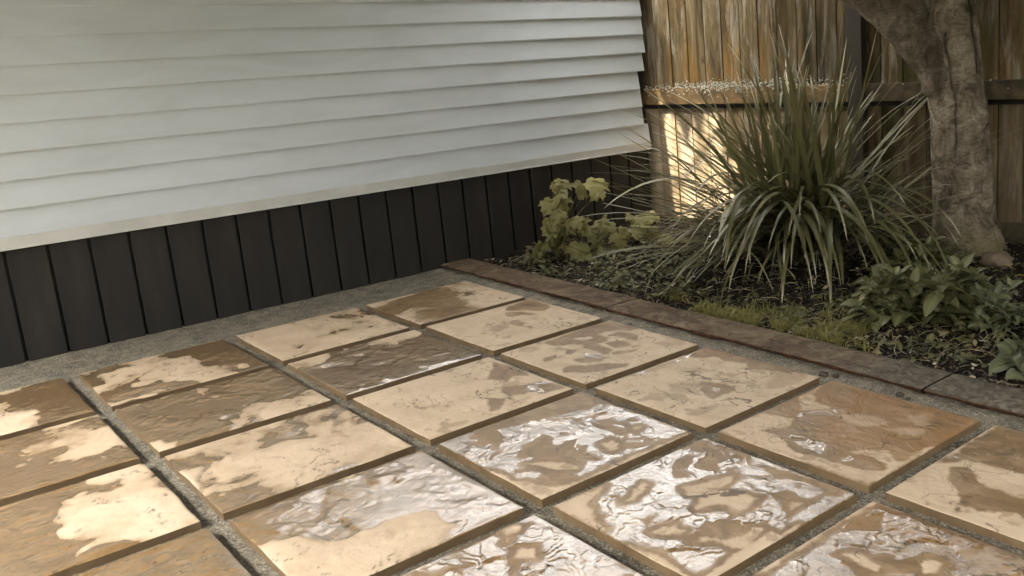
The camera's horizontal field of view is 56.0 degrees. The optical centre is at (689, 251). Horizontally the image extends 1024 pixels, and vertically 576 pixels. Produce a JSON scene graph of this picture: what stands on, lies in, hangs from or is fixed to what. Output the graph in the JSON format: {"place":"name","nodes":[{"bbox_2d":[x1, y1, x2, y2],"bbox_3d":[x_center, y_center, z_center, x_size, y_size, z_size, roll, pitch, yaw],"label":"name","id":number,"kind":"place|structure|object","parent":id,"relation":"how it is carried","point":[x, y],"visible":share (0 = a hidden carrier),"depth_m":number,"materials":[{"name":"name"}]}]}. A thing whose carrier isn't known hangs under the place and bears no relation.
{"place":"outdoors","nodes":[
{"label":"outdoors","id":0,"kind":"place"},
{"bbox_2d":[0,268,1023,575],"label":"gravel","id":1,"kind":"structure","parent":0,"point":[70,366],"depth_m":3.64,"materials":[{"name":"grey gravel"}]},
{"bbox_2d":[0,378,94,439],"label":"paving slab","id":2,"kind":"structure","parent":1,"relation":"on","point":[38,406],"depth_m":3.69,"materials":[{"name":"stone"}]},
{"bbox_2d":[0,415,140,505],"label":"paving slab","id":3,"kind":"structure","parent":1,"relation":"on","point":[38,462],"depth_m":3.19,"materials":[{"name":"stone"}]},
{"bbox_2d":[0,463,201,575],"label":"paving slab","id":4,"kind":"structure","parent":1,"relation":"on","point":[78,527],"depth_m":2.70,"materials":[{"name":"stone"}]},
{"bbox_2d":[74,528,251,575],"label":"paving slab","id":5,"kind":"structure","parent":1,"relation":"on","point":[204,552],"depth_m":2.47,"materials":[{"name":"stone"}]},
{"bbox_2d":[79,339,268,411],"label":"paving slab","id":6,"kind":"structure","parent":1,"relation":"on","point":[119,386],"depth_m":4.03,"materials":[{"name":"stone"}]},
{"bbox_2d":[115,368,331,458],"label":"paving slab","id":7,"kind":"structure","parent":1,"relation":"on","point":[162,427],"depth_m":3.55,"materials":[{"name":"stone"}]},
{"bbox_2d":[165,404,413,520],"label":"paving slab","id":8,"kind":"structure","parent":1,"relation":"on","point":[226,478],"depth_m":3.08,"materials":[{"name":"stone"}]},
{"bbox_2d":[236,308,409,365],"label":"paving slab","id":9,"kind":"structure","parent":1,"relation":"on","point":[285,344],"depth_m":4.47,"materials":[{"name":"stone"}]},
{"bbox_2d":[230,450,523,575],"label":"paving slab","id":10,"kind":"structure","parent":1,"relation":"on","point":[392,517],"depth_m":2.62,"materials":[{"name":"stone"}]},
{"bbox_2d":[288,330,481,400],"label":"paving slab","id":11,"kind":"structure","parent":1,"relation":"on","point":[349,373],"depth_m":3.99,"materials":[{"name":"stone"}]},
{"bbox_2d":[366,281,524,328],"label":"paving slab","id":12,"kind":"structure","parent":1,"relation":"on","point":[422,309],"depth_m":4.90,"materials":[{"name":"stone"}]},
{"bbox_2d":[353,357,572,445],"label":"paving slab","id":13,"kind":"structure","parent":1,"relation":"on","point":[438,407],"depth_m":3.51,"materials":[{"name":"stone"}]},
{"bbox_2d":[440,259,572,292],"bbox_3d":[-1.086,0.164,5.503,0.226,0.090,1.117,-15,17,-41],"label":"edging stone","id":14,"kind":"object","parent":1,"relation":"on","point":[514,277],"visible":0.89,"depth_m":5.43,"materials":[{"name":"brown stone"}]},
{"bbox_2d":[426,299,601,355],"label":"paving slab","id":15,"kind":"structure","parent":1,"relation":"on","point":[502,329],"depth_m":4.42,"materials":[{"name":"stone"}]},
{"bbox_2d":[400,515,643,575],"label":"paving slab","id":16,"kind":"structure","parent":1,"relation":"on","point":[534,545],"depth_m":2.38,"materials":[{"name":"stone"}]},
{"bbox_2d":[438,392,692,507],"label":"paving slab","id":17,"kind":"structure","parent":1,"relation":"on","point":[549,453],"depth_m":3.04,"materials":[{"name":"stone"}]},
{"bbox_2d":[543,283,636,309],"bbox_3d":[-0.518,0.260,4.905,0.228,0.090,0.533,-15,17,-41],"label":"edging stone","id":18,"kind":"object","parent":1,"relation":"on","point":[592,296],"visible":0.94,"depth_m":4.86,"materials":[{"name":"brown stone"}]},
{"bbox_2d":[501,320,697,389],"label":"paving slab","id":19,"kind":"structure","parent":1,"relation":"on","point":[589,357],"depth_m":3.95,"materials":[{"name":"stone"}]},
{"bbox_2d":[606,299,721,333],"bbox_3d":[-0.122,0.332,4.492,0.228,0.090,0.611,-15,17,-41],"label":"edging stone","id":20,"kind":"object","parent":1,"relation":"on","point":[670,316],"visible":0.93,"depth_m":4.45,"materials":[{"name":"brown stone"}]},
{"bbox_2d":[553,438,856,575],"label":"paving slab","id":21,"kind":"structure","parent":1,"relation":"on","point":[705,507],"depth_m":2.57,"materials":[{"name":"stone"}]},
{"bbox_2d":[595,347,819,433],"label":"paving slab","id":22,"kind":"structure","parent":1,"relation":"on","point":[706,390],"depth_m":3.48,"materials":[{"name":"stone"}]},
{"bbox_2d":[692,319,952,393],"bbox_3d":[0.501,0.435,3.841,0.227,0.089,1.189,-15,17,-41],"label":"edging stone","id":23,"kind":"object","parent":1,"relation":"on","point":[914,377],"visible":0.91,"depth_m":3.74,"materials":[{"name":"brown stone"}]},
{"bbox_2d":[818,371,827,376],"bbox_3d":[0.512,0.470,3.589,0.038,0.024,0.037,1,13,18],"label":"soil clod","id":24,"kind":"object","parent":1,"relation":"on","point":[823,373],"visible":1,"depth_m":3.58,"materials":[{"name":"soil"}]},
{"bbox_2d":[717,381,979,493],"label":"paving slab","id":25,"kind":"structure","parent":1,"relation":"on","point":[863,440],"depth_m":3.00,"materials":[{"name":"stone"}]},
{"bbox_2d":[753,501,1023,575],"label":"paving slab","id":26,"kind":"structure","parent":1,"relation":"on","point":[872,538],"depth_m":2.30,"materials":[{"name":"stone"}]},
{"bbox_2d":[896,392,903,396],"bbox_3d":[0.752,0.509,3.344,0.032,0.017,0.027,4,14,29],"label":"soil clod","id":27,"kind":"object","parent":1,"relation":"on","point":[899,394],"visible":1,"depth_m":3.33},
{"bbox_2d":[886,425,1023,549],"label":"paving slab","id":28,"kind":"structure","parent":1,"relation":"on","point":[976,485],"depth_m":2.60,"materials":[{"name":"stone"}]},
{"bbox_2d":[924,374,1023,417],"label":"edging stone","id":29,"kind":"object","parent":1,"relation":"on","point":[983,394],"visible":0.93,"depth_m":3.25,"materials":[{"name":"brown stone"}]},
{"bbox_2d":[481,216,1023,389],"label":"soil","id":30,"kind":"structure","parent":0,"point":[1016,248],"depth_m":4.90,"materials":[{"name":"brown soil"}]},
{"bbox_2d":[532,177,609,262],"bbox_3d":[-0.734,-0.168,5.800,0.502,0.577,0.291,-3,12,2],"label":"lobed leaf plant","id":31,"kind":"object","parent":30,"relation":"on","point":[553,228],"visible":0.92,"depth_m":5.80,"materials":[{"name":"green plant"}]},
{"bbox_2d":[554,214,627,257],"bbox_3d":[-0.605,-0.023,5.892,0.459,0.416,0.256,-9,14,-23],"label":"lobed leaf plant","id":32,"kind":"object","parent":30,"relation":"on","point":[605,229],"visible":0.74,"depth_m":5.90,"materials":[{"name":"green plant"}]},
{"bbox_2d":[618,211,689,244],"bbox_3d":[-0.247,-0.080,6.050,0.501,0.382,0.240,2,14,24],"label":"lobed leaf plant","id":33,"kind":"object","parent":30,"relation":"on","point":[633,232],"visible":0.56,"depth_m":6.04,"materials":[{"name":"green plant"}]},
{"bbox_2d":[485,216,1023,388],"bbox_3d":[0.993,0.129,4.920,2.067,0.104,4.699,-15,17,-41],"label":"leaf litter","id":34,"kind":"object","parent":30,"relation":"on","point":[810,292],"visible":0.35,"depth_m":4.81,"materials":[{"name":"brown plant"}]},
{"bbox_2d":[501,217,1017,385],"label":"twigs","id":35,"kind":"object","parent":30,"relation":"on","point":[1001,381],"visible":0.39,"depth_m":4.88,"materials":[{"name":"brown wood"}]},
{"bbox_2d":[522,239,1019,370],"bbox_3d":[0.468,0.076,5.143,1.731,0.161,3.584,-15,17,-41],"label":"ground cover","id":36,"kind":"object","parent":30,"relation":"on","point":[930,337],"visible":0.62,"depth_m":4.74,"materials":[{"name":"green plant"}]},
{"bbox_2d":[665,279,898,354],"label":"lime grass","id":37,"kind":"structure","parent":30,"relation":"on","point":[720,312],"depth_m":4.26,"materials":[{"name":"green plant"}]},
{"bbox_2d":[578,21,1020,302],"bbox_3d":[0.487,-0.523,5.028,2.608,1.402,1.990,-2,13,5],"label":"strap leaf clump","id":38,"kind":"object","parent":30,"relation":"on","point":[799,219],"visible":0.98,"depth_m":5.07,"materials":[{"name":"green plant"}]},
{"bbox_2d":[838,263,938,331],"bbox_3d":[0.886,0.203,4.176,0.450,0.350,0.489,1,13,21],"label":"broad leaf shrub","id":39,"kind":"object","parent":30,"relation":"on","point":[886,292],"visible":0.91,"depth_m":4.08,"materials":[{"name":"green plant"}]},
{"bbox_2d":[838,0,1007,257],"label":"garden tree","id":40,"kind":"object","parent":30,"relation":"in","point":[927,38],"visible":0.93,"depth_m":5.12,"materials":[{"name":"brown plant"}]},
{"bbox_2d":[863,229,983,277],"bbox_3d":[1.186,0.046,4.778,0.505,0.303,0.453,6,16,37],"label":"broad leaf shrub","id":41,"kind":"object","parent":30,"relation":"on","point":[898,258],"visible":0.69,"depth_m":4.74,"materials":[{"name":"green plant"}]},
{"bbox_2d":[898,253,994,327],"bbox_3d":[1.133,0.188,4.115,0.485,0.350,0.503,-15,17,-41],"label":"broad leaf shrub","id":42,"kind":"object","parent":30,"relation":"on","point":[946,292],"visible":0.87,"depth_m":4.04,"materials":[{"name":"green plant"}]},
{"bbox_2d":[962,268,1023,333],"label":"broad leaf shrub","id":43,"kind":"object","parent":30,"relation":"on","point":[999,310],"visible":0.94,"depth_m":3.90,"materials":[{"name":"green plant"}]},
{"bbox_2d":[979,251,1013,268],"bbox_3d":[1.628,0.045,4.950,0.156,0.092,0.193,-15,17,-41],"label":"stone","id":44,"kind":"object","parent":30,"relation":"on","point":[998,259],"visible":0.94,"depth_m":4.91,"materials":[{"name":"brown stone"}]},
{"bbox_2d":[989,330,1023,380],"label":"broad leaf shrub","id":45,"kind":"object","parent":30,"relation":"on","point":[1010,353],"visible":1,"depth_m":3.47,"materials":[{"name":"green plant"}]},
{"bbox_2d":[869,216,906,243],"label":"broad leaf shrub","id":46,"kind":"object","parent":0,"point":[886,223],"visible":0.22,"depth_m":5.67,"materials":[{"name":"green plant"}]},
{"label":"ground","id":47,"kind":"structure","parent":0,"visible":0},
{"bbox_2d":[0,0,651,367],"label":"house","id":48,"kind":"structure","parent":47,"relation":"on","point":[165,165],"depth_m":5.06,"materials":[{"name":"white plastic"}]},
{"bbox_2d":[639,0,1023,243],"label":"wooden fence","id":49,"kind":"object","parent":47,"relation":"on","point":[684,40],"visible":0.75,"depth_m":5.99,"materials":[{"name":"brown wood"}]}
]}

